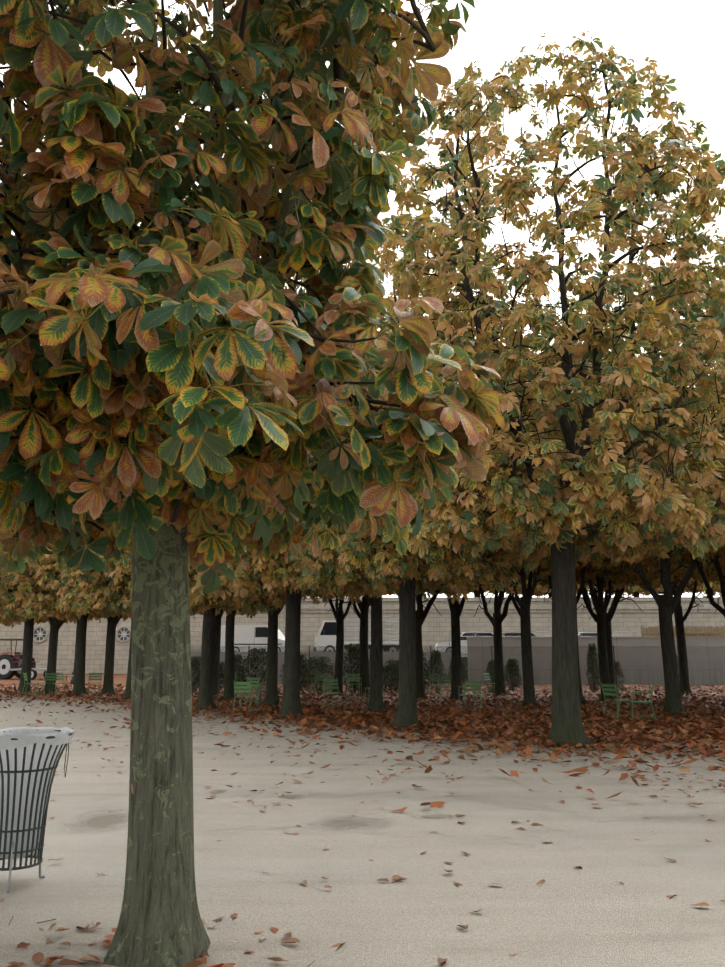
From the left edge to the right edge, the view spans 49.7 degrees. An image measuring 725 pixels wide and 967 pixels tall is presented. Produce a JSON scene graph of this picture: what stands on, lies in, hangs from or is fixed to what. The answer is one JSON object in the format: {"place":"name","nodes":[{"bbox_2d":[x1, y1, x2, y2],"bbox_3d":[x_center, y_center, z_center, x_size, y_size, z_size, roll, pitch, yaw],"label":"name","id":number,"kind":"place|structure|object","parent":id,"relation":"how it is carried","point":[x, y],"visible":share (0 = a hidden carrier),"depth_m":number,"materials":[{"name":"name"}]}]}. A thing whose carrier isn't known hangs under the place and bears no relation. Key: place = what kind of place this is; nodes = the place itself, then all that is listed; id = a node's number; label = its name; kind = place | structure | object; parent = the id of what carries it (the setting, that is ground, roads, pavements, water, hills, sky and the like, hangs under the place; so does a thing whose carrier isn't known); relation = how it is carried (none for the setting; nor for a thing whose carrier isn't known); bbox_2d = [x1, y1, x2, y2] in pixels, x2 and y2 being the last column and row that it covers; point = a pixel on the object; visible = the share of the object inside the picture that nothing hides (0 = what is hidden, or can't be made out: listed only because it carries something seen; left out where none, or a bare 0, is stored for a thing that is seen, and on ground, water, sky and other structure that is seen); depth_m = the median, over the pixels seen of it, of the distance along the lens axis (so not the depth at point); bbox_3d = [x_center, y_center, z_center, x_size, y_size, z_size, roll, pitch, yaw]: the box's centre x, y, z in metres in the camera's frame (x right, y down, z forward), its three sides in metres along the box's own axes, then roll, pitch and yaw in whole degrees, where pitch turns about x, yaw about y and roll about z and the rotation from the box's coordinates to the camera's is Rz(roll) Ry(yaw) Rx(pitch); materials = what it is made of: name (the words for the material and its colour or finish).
{"place":"outdoors","nodes":[
{"label":"outdoors","id":0,"kind":"place"},
{"bbox_2d":[0,674,724,966],"bbox_3d":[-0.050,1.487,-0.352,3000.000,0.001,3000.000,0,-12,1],"label":"ground","id":1,"kind":"structure","parent":0,"point":[591,913],"depth_m":6.19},
{"bbox_2d":[0,639,35,678],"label":"tractor","id":2,"kind":"object","parent":1,"relation":"on","point":[8,661],"visible":0.73,"depth_m":49.80,"materials":[{"name":"red metal"}]},
{"bbox_2d":[2,573,39,628],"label":"chestnut","id":3,"kind":"object","parent":1,"relation":"on","point":[10,623],"depth_m":33.70,"materials":[{"name":"brown plant"}]},
{"bbox_2d":[22,672,38,693],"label":"chair","id":4,"kind":"object","parent":1,"relation":"on","point":[27,683],"visible":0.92,"depth_m":30.03,"materials":[{"name":"green metal"}]},
{"bbox_2d":[0,545,64,693],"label":"chestnut","id":5,"kind":"object","parent":1,"relation":"on","point":[56,624],"visible":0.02,"depth_m":30.90,"materials":[{"name":"brown plant"}]},
{"bbox_2d":[0,727,74,892],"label":"litter bin","id":6,"kind":"object","parent":1,"relation":"on","point":[29,759],"visible":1,"depth_m":5.31,"materials":[{"name":"metal"}]},
{"bbox_2d":[9,668,66,679],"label":"trailer","id":7,"kind":"object","parent":1,"relation":"on","point":[34,673],"visible":0.48,"depth_m":49.02,"materials":[{"name":"black metal"}]},
{"bbox_2d":[0,545,92,694],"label":"chestnut","id":8,"kind":"object","parent":1,"relation":"on","point":[7,604],"visible":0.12,"depth_m":30.26,"materials":[{"name":"brown plant"}]},
{"bbox_2d":[38,672,57,693],"bbox_3d":[-12.127,7.710,30.125,0.542,0.885,0.505,-11,-16,40],"label":"chair","id":9,"kind":"object","parent":1,"relation":"on","point":[50,677],"visible":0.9,"depth_m":30.07,"materials":[{"name":"green metal"}]},
{"bbox_2d":[51,672,69,692],"bbox_3d":[-11.635,7.721,30.178,0.542,0.885,0.480,-8,-15,32],"label":"chair","id":10,"kind":"object","parent":1,"relation":"on","point":[59,678],"visible":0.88,"depth_m":30.31,"materials":[{"name":"green metal"}]},
{"bbox_2d":[2,542,131,696],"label":"chestnut","id":11,"kind":"object","parent":1,"relation":"on","point":[52,601],"visible":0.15,"depth_m":28.75,"materials":[{"name":"brown plant"}]},
{"bbox_2d":[70,668,73,683],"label":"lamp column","id":12,"kind":"structure","parent":1,"relation":"on","point":[72,681],"depth_m":40.73,"materials":[{"name":"metal"}]},
{"bbox_2d":[48,547,131,695],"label":"chestnut","id":13,"kind":"object","parent":1,"relation":"on","point":[108,681],"depth_m":30.28,"materials":[{"name":"brown plant"}]},
{"bbox_2d":[86,672,102,692],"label":"chair","id":14,"kind":"object","parent":1,"relation":"on","point":[93,678],"visible":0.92,"depth_m":30.41,"materials":[{"name":"green metal"}]},
{"bbox_2d":[53,524,203,700],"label":"chestnut","id":15,"kind":"object","parent":1,"relation":"on","point":[94,597],"visible":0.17,"depth_m":26.02,"materials":[{"name":"brown plant"}]},
{"bbox_2d":[6,913,314,966],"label":"fallen leaves","id":16,"kind":"object","parent":1,"relation":"on","point":[37,957],"visible":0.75,"depth_m":4.00,"materials":[{"name":"brown plant"}]},
{"bbox_2d":[191,656,200,690],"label":"hedge","id":17,"kind":"object","parent":1,"relation":"on","point":[196,664],"visible":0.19,"depth_m":31.66,"materials":[{"name":"green plant"}]},
{"bbox_2d":[109,550,285,709],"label":"chestnut","id":18,"kind":"object","parent":1,"relation":"on","point":[209,606],"visible":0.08,"depth_m":22.38,"materials":[{"name":"brown plant"}]},
{"bbox_2d":[195,661,224,691],"bbox_3d":[-6.016,7.831,31.726,1.564,1.335,1.035,0,-12,1],"label":"hedge","id":19,"kind":"object","parent":1,"relation":"on","point":[221,670],"visible":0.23,"depth_m":31.64,"materials":[{"name":"green plant"}]},
{"bbox_2d":[189,576,236,700],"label":"chestnut","id":20,"kind":"object","parent":1,"relation":"on","point":[229,661],"depth_m":27.26,"materials":[{"name":"brown plant"}]},
{"bbox_2d":[213,609,223,695],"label":"chestnut","id":21,"kind":"object","parent":1,"relation":"on","point":[217,641],"depth_m":29.16,"materials":[{"name":"brown plant"}]},
{"bbox_2d":[224,672,238,693],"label":"chair","id":22,"kind":"object","parent":1,"relation":"on","point":[235,677],"visible":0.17,"depth_m":30.40,"materials":[{"name":"green metal"}]},
{"bbox_2d":[222,654,247,689],"bbox_3d":[-5.152,7.681,31.631,1.085,1.585,0.702,0,-12,1],"label":"hedge","id":23,"kind":"object","parent":1,"relation":"on","point":[237,657],"visible":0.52,"depth_m":31.61,"materials":[{"name":"green plant"}]},
{"bbox_2d":[233,680,257,712],"bbox_3d":[-3.075,5.619,20.577,0.505,0.885,0.542,-3,-13,14],"label":"chair","id":24,"kind":"object","parent":1,"relation":"on","point":[243,687],"visible":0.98,"depth_m":20.45,"materials":[{"name":"green metal"}]},
{"bbox_2d":[0,0,504,966],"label":"chestnut","id":25,"kind":"object","parent":1,"relation":"on","point":[178,392],"visible":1,"depth_m":3.37,"materials":[{"name":"green plant"}]},
{"bbox_2d":[239,647,266,691],"bbox_3d":[-4.201,7.545,31.631,1.551,1.857,0.979,0,-12,1],"label":"hedge","id":26,"kind":"object","parent":1,"relation":"on","point":[262,653],"visible":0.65,"depth_m":31.55,"materials":[{"name":"green plant"}]},
{"bbox_2d":[246,676,265,702],"bbox_3d":[-3.288,6.473,24.477,0.505,0.885,0.542,-8,-14,31],"label":"chair","id":27,"kind":"object","parent":1,"relation":"on","point":[256,684],"visible":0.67,"depth_m":24.36,"materials":[{"name":"green metal"}]},
{"bbox_2d":[262,605,284,706],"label":"chestnut","id":28,"kind":"object","parent":1,"relation":"on","point":[271,696],"depth_m":23.91,"materials":[{"name":"brown plant"}]},
{"bbox_2d":[191,274,393,718],"bbox_3d":[-1.786,-0.040,20.604,6.110,12.007,6.050,12,-17,-42],"label":"chestnut","id":29,"kind":"object","parent":1,"relation":"on","point":[271,580],"visible":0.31,"depth_m":19.16,"materials":[{"name":"brown plant"}]},
{"bbox_2d":[279,653,311,690],"bbox_3d":[-2.678,7.671,31.721,1.350,1.642,0.873,0,-12,1],"label":"hedge","id":30,"kind":"object","parent":1,"relation":"on","point":[302,658],"visible":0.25,"depth_m":31.65,"materials":[{"name":"green plant"}]},
{"bbox_2d":[300,656,334,692],"bbox_3d":[-1.796,7.688,31.489,1.852,1.514,1.169,0,-12,1],"label":"hedge","id":31,"kind":"object","parent":1,"relation":"on","point":[321,661],"visible":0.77,"depth_m":31.41,"materials":[{"name":"green plant"}]},
{"bbox_2d":[312,672,327,694],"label":"chair","id":32,"kind":"object","parent":1,"relation":"on","point":[320,679],"visible":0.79,"depth_m":29.86,"materials":[{"name":"green metal"}]},
{"bbox_2d":[191,652,467,682],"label":"hedge","id":33,"kind":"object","parent":1,"relation":"on","point":[333,656],"depth_m":43.17,"materials":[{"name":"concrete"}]},
{"bbox_2d":[220,625,284,651],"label":"white van","id":34,"kind":"object","parent":33,"relation":"on","point":[251,636],"visible":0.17,"depth_m":45.89,"materials":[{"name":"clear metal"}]},
{"bbox_2d":[313,618,398,651],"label":"truck cage","id":35,"kind":"object","parent":33,"relation":"on","point":[325,638],"visible":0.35,"depth_m":47.08,"materials":[{"name":"white metal"}]},
{"bbox_2d":[434,632,492,652],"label":"white car","id":36,"kind":"object","parent":33,"relation":"on","point":[463,643],"visible":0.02,"depth_m":46.15,"materials":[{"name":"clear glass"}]},
{"bbox_2d":[502,633,534,635],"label":"dark car","id":37,"kind":"object","parent":33,"relation":"on","point":[513,634],"depth_m":48.63,"materials":[{"name":"grey metal"}]},
{"bbox_2d":[449,632,724,649],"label":"road railing","id":38,"kind":"object","parent":33,"relation":"on","point":[541,636],"visible":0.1,"depth_m":44.61,"materials":[{"name":"grey metal"}]},
{"bbox_2d":[578,632,612,635],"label":"white car","id":39,"kind":"object","parent":33,"relation":"on","point":[588,633],"depth_m":46.62,"materials":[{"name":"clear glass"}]},
{"bbox_2d":[323,678,346,707],"bbox_3d":[-0.797,6.005,22.340,0.480,0.885,0.542,8,-15,-33],"label":"chair","id":40,"kind":"object","parent":1,"relation":"on","point":[331,680],"visible":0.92,"depth_m":22.49,"materials":[{"name":"green metal"}]},
{"bbox_2d":[347,673,361,696],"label":"chair","id":41,"kind":"object","parent":1,"relation":"on","point":[349,680],"visible":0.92,"depth_m":28.93,"materials":[{"name":"green metal"}]},
{"bbox_2d":[343,642,369,691],"bbox_3d":[-0.306,7.475,31.730,1.266,2.031,0.819,0,-12,1],"label":"hedge","id":42,"kind":"object","parent":1,"relation":"on","point":[353,653],"visible":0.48,"depth_m":31.66,"materials":[{"name":"green plant"}]},
{"bbox_2d":[324,591,397,694],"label":"chestnut","id":43,"kind":"object","parent":1,"relation":"on","point":[340,615],"depth_m":30.19,"materials":[{"name":"brown plant"}]},
{"bbox_2d":[0,683,724,811],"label":"fallen leaves","id":44,"kind":"object","parent":1,"relation":"on","point":[454,721],"visible":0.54,"depth_m":18.16,"materials":[{"name":"brown plant"}]},
{"bbox_2d":[0,711,724,966],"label":"path leaves","id":45,"kind":"object","parent":1,"relation":"on","point":[441,961],"visible":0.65,"depth_m":8.97,"materials":[{"name":"brown plant"}]},
{"bbox_2d":[335,593,395,696],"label":"chestnut","id":46,"kind":"object","parent":1,"relation":"on","point":[363,606],"depth_m":29.73,"materials":[{"name":"brown plant"}]},
{"bbox_2d":[356,659,390,689],"bbox_3d":[0.394,7.752,31.447,1.480,1.371,0.935,0,-12,1],"label":"hedge","id":47,"kind":"object","parent":1,"relation":"on","point":[383,674],"visible":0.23,"depth_m":31.36,"materials":[{"name":"green plant"}]},
{"bbox_2d":[330,290,421,711],"bbox_3d":[0.433,0.215,22.755,5.936,12.432,5.847,-12,-17,43],"label":"chestnut","id":48,"kind":"object","parent":1,"relation":"on","point":[376,683],"visible":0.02,"depth_m":21.61,"materials":[{"name":"brown plant"}]},
{"bbox_2d":[383,659,398,691],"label":"hedge","id":49,"kind":"object","parent":1,"relation":"on","point":[391,665],"visible":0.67,"depth_m":31.50,"materials":[{"name":"green plant"}]},
{"bbox_2d":[280,210,530,728],"bbox_3d":[1.063,-0.526,17.811,6.107,11.766,6.188,-2,-13,9],"label":"chestnut","id":50,"kind":"object","parent":1,"relation":"on","point":[379,566],"visible":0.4,"depth_m":16.45,"materials":[{"name":"orange plant"}]},
{"bbox_2d":[422,649,432,690],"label":"hedge","id":51,"kind":"object","parent":1,"relation":"on","point":[425,672],"visible":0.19,"depth_m":31.54,"materials":[{"name":"green plant"}]},
{"bbox_2d":[416,515,442,699],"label":"chestnut","id":52,"kind":"object","parent":1,"relation":"on","point":[421,614],"visible":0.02,"depth_m":27.80,"materials":[{"name":"brown plant"}]},
{"bbox_2d":[428,649,444,690],"bbox_3d":[2.993,7.579,31.580,0.704,1.767,0.444,0,-12,1],"label":"hedge","id":53,"kind":"object","parent":1,"relation":"on","point":[436,658],"visible":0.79,"depth_m":31.57,"materials":[{"name":"green plant"}]},
{"bbox_2d":[429,674,446,695],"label":"chair","id":54,"kind":"object","parent":1,"relation":"on","point":[435,681],"visible":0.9,"depth_m":28.45,"materials":[{"name":"green metal"}]},
{"bbox_2d":[442,675,451,696],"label":"chair","id":55,"kind":"object","parent":1,"relation":"on","point":[446,682],"visible":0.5,"depth_m":27.46,"materials":[{"name":"green metal"}]},
{"bbox_2d":[447,657,467,689],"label":"hedge","id":56,"kind":"object","parent":1,"relation":"on","point":[462,668],"visible":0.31,"depth_m":31.62,"materials":[{"name":"green plant"}]},
{"bbox_2d":[191,646,724,692],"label":"chain link fence","id":57,"kind":"object","parent":1,"relation":"on","point":[309,651],"visible":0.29,"depth_m":32.04,"materials":[{"name":"grey"}]},
{"bbox_2d":[459,679,481,712],"bbox_3d":[2.956,5.815,21.471,0.505,0.885,0.542,3,-13,-14],"label":"chair","id":58,"kind":"object","parent":1,"relation":"on","point":[474,689],"visible":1,"depth_m":21.34,"materials":[{"name":"green metal"}]},
{"bbox_2d":[421,576,520,700],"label":"chestnut","id":59,"kind":"object","parent":1,"relation":"on","point":[456,608],"depth_m":27.22,"materials":[{"name":"brown plant"}]},
{"bbox_2d":[484,659,494,692],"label":"hedge","id":60,"kind":"object","parent":1,"relation":"on","point":[489,668],"visible":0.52,"depth_m":31.44,"materials":[{"name":"green plant"}]},
{"bbox_2d":[482,673,497,693],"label":"chair","id":61,"kind":"object","parent":1,"relation":"on","point":[488,678],"visible":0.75,"depth_m":30.05,"materials":[{"name":"green metal"}]},
{"bbox_2d":[474,450,529,695],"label":"chestnut","id":62,"kind":"object","parent":1,"relation":"on","point":[497,619],"depth_m":30.25,"materials":[{"name":"brown plant"}]},
{"bbox_2d":[504,658,522,692],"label":"hedge","id":63,"kind":"object","parent":1,"relation":"on","point":[511,663],"visible":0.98,"depth_m":31.40,"materials":[{"name":"green plant"}]},
{"bbox_2d":[474,332,604,707],"bbox_3d":[4.999,0.963,24.488,5.506,11.708,5.591,-8,-15,32],"label":"chestnut","id":64,"kind":"object","parent":1,"relation":"on","point":[524,604],"visible":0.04,"depth_m":23.62,"materials":[{"name":"brown plant"}]},
{"bbox_2d":[373,31,724,747],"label":"chestnut","id":65,"kind":"object","parent":1,"relation":"on","point":[611,511],"visible":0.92,"depth_m":13.43,"materials":[{"name":"orange plant"}]},
{"bbox_2d":[500,341,653,703],"bbox_3d":[6.757,1.099,25.736,5.634,11.979,5.720,-1,-12,4],"label":"chestnut","id":66,"kind":"object","parent":1,"relation":"on","point":[608,564],"depth_m":24.78,"materials":[{"name":"brown plant"}]},
{"bbox_2d":[586,643,599,692],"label":"hedge","id":67,"kind":"object","parent":1,"relation":"on","point":[591,652],"visible":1,"depth_m":31.39,"materials":[{"name":"green plant"}]},
{"bbox_2d":[466,637,724,683],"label":"fence","id":68,"kind":"object","parent":1,"relation":"on","point":[617,642],"visible":0.35,"depth_m":41.79,"materials":[{"name":"grey metal"}]},
{"bbox_2d":[532,383,674,700],"bbox_3d":[8.271,1.773,27.614,5.391,11.463,5.474,-5,-13,21],"label":"chestnut","id":69,"kind":"object","parent":1,"relation":"on","point":[627,576],"visible":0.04,"depth_m":26.70,"materials":[{"name":"brown plant"}]},
{"bbox_2d":[560,384,674,696],"bbox_3d":[9.408,1.921,30.969,6.022,12.612,6.091,4,-13,-17],"label":"chestnut","id":70,"kind":"object","parent":1,"relation":"on","point":[609,615],"depth_m":29.99,"materials":[{"name":"brown plant"}]},
{"bbox_2d":[601,682,633,718],"bbox_3d":[6.162,5.259,18.933,0.542,0.885,0.480,5,-13,-23],"label":"chair","id":71,"kind":"object","parent":1,"relation":"on","point":[612,690],"visible":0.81,"depth_m":18.90,"materials":[{"name":"green metal"}]},
{"bbox_2d":[614,661,625,690],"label":"hedge","id":72,"kind":"object","parent":1,"relation":"on","point":[618,672],"visible":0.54,"depth_m":31.37,"materials":[{"name":"green plant"}]},
{"bbox_2d":[538,259,724,715],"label":"chestnut","id":73,"kind":"object","parent":1,"relation":"on","point":[667,601],"visible":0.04,"depth_m":20.59,"materials":[{"name":"brown plant"}]},
{"bbox_2d":[631,683,655,719],"bbox_3d":[6.602,5.141,18.391,0.542,0.885,0.505,-4,-13,18],"label":"chair","id":74,"kind":"object","parent":1,"relation":"on","point":[651,693],"visible":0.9,"depth_m":18.23,"materials":[{"name":"green metal"}]},
{"bbox_2d":[615,411,722,695],"bbox_3d":[12.268,2.155,31.122,5.747,12.219,5.835,-1,-12,4],"label":"chestnut","id":75,"kind":"object","parent":1,"relation":"on","point":[680,619],"visible":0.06,"depth_m":30.06,"materials":[{"name":"brown plant"}]},
{"bbox_2d":[624,312,724,616],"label":"chestnut","id":76,"kind":"object","parent":1,"relation":"on","point":[718,558],"visible":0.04,"depth_m":24.23,"materials":[{"name":"brown plant"}]},
{"bbox_2d":[688,252,724,511],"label":"chestnut","id":77,"kind":"object","parent":1,"relation":"on","point":[722,381],"visible":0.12,"depth_m":18.82,"materials":[{"name":"brown plant"}]},
{"bbox_2d":[707,412,724,582],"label":"chestnut","id":78,"kind":"object","parent":1,"relation":"on","point":[716,577],"depth_m":27.65,"materials":[{"name":"brown plant"}]},
{"bbox_2d":[0,597,724,673],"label":"terrace wall","id":79,"kind":"structure","parent":0,"point":[630,617],"depth_m":64.91,"materials":[{"name":"stone"}]},
{"bbox_2d":[0,0,724,596],"label":"sky","id":80,"kind":"structure","parent":0,"point":[686,38],"materials":[{"name":"white"}]},
{"bbox_2d":[460,585,516,596],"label":"tree","id":81,"kind":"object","parent":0,"point":[478,591],"depth_m":72.89,"materials":[{"name":"brown plant"}]},
{"bbox_2d":[516,574,589,596],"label":"tree","id":82,"kind":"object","parent":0,"point":[540,590],"depth_m":73.33,"materials":[{"name":"brown plant"}]},
{"bbox_2d":[596,585,676,596],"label":"tree","id":83,"kind":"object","parent":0,"point":[637,592],"depth_m":72.39,"materials":[{"name":"brown plant"}]},
{"bbox_2d":[641,625,724,636],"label":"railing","id":84,"kind":"object","parent":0,"point":[714,630],"visible":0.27,"depth_m":43.21,"materials":[{"name":"grey metal"}]},
{"bbox_2d":[683,565,720,595],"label":"tree","id":85,"kind":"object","parent":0,"point":[699,588],"depth_m":71.81,"materials":[{"name":"brown plant"}]}
]}

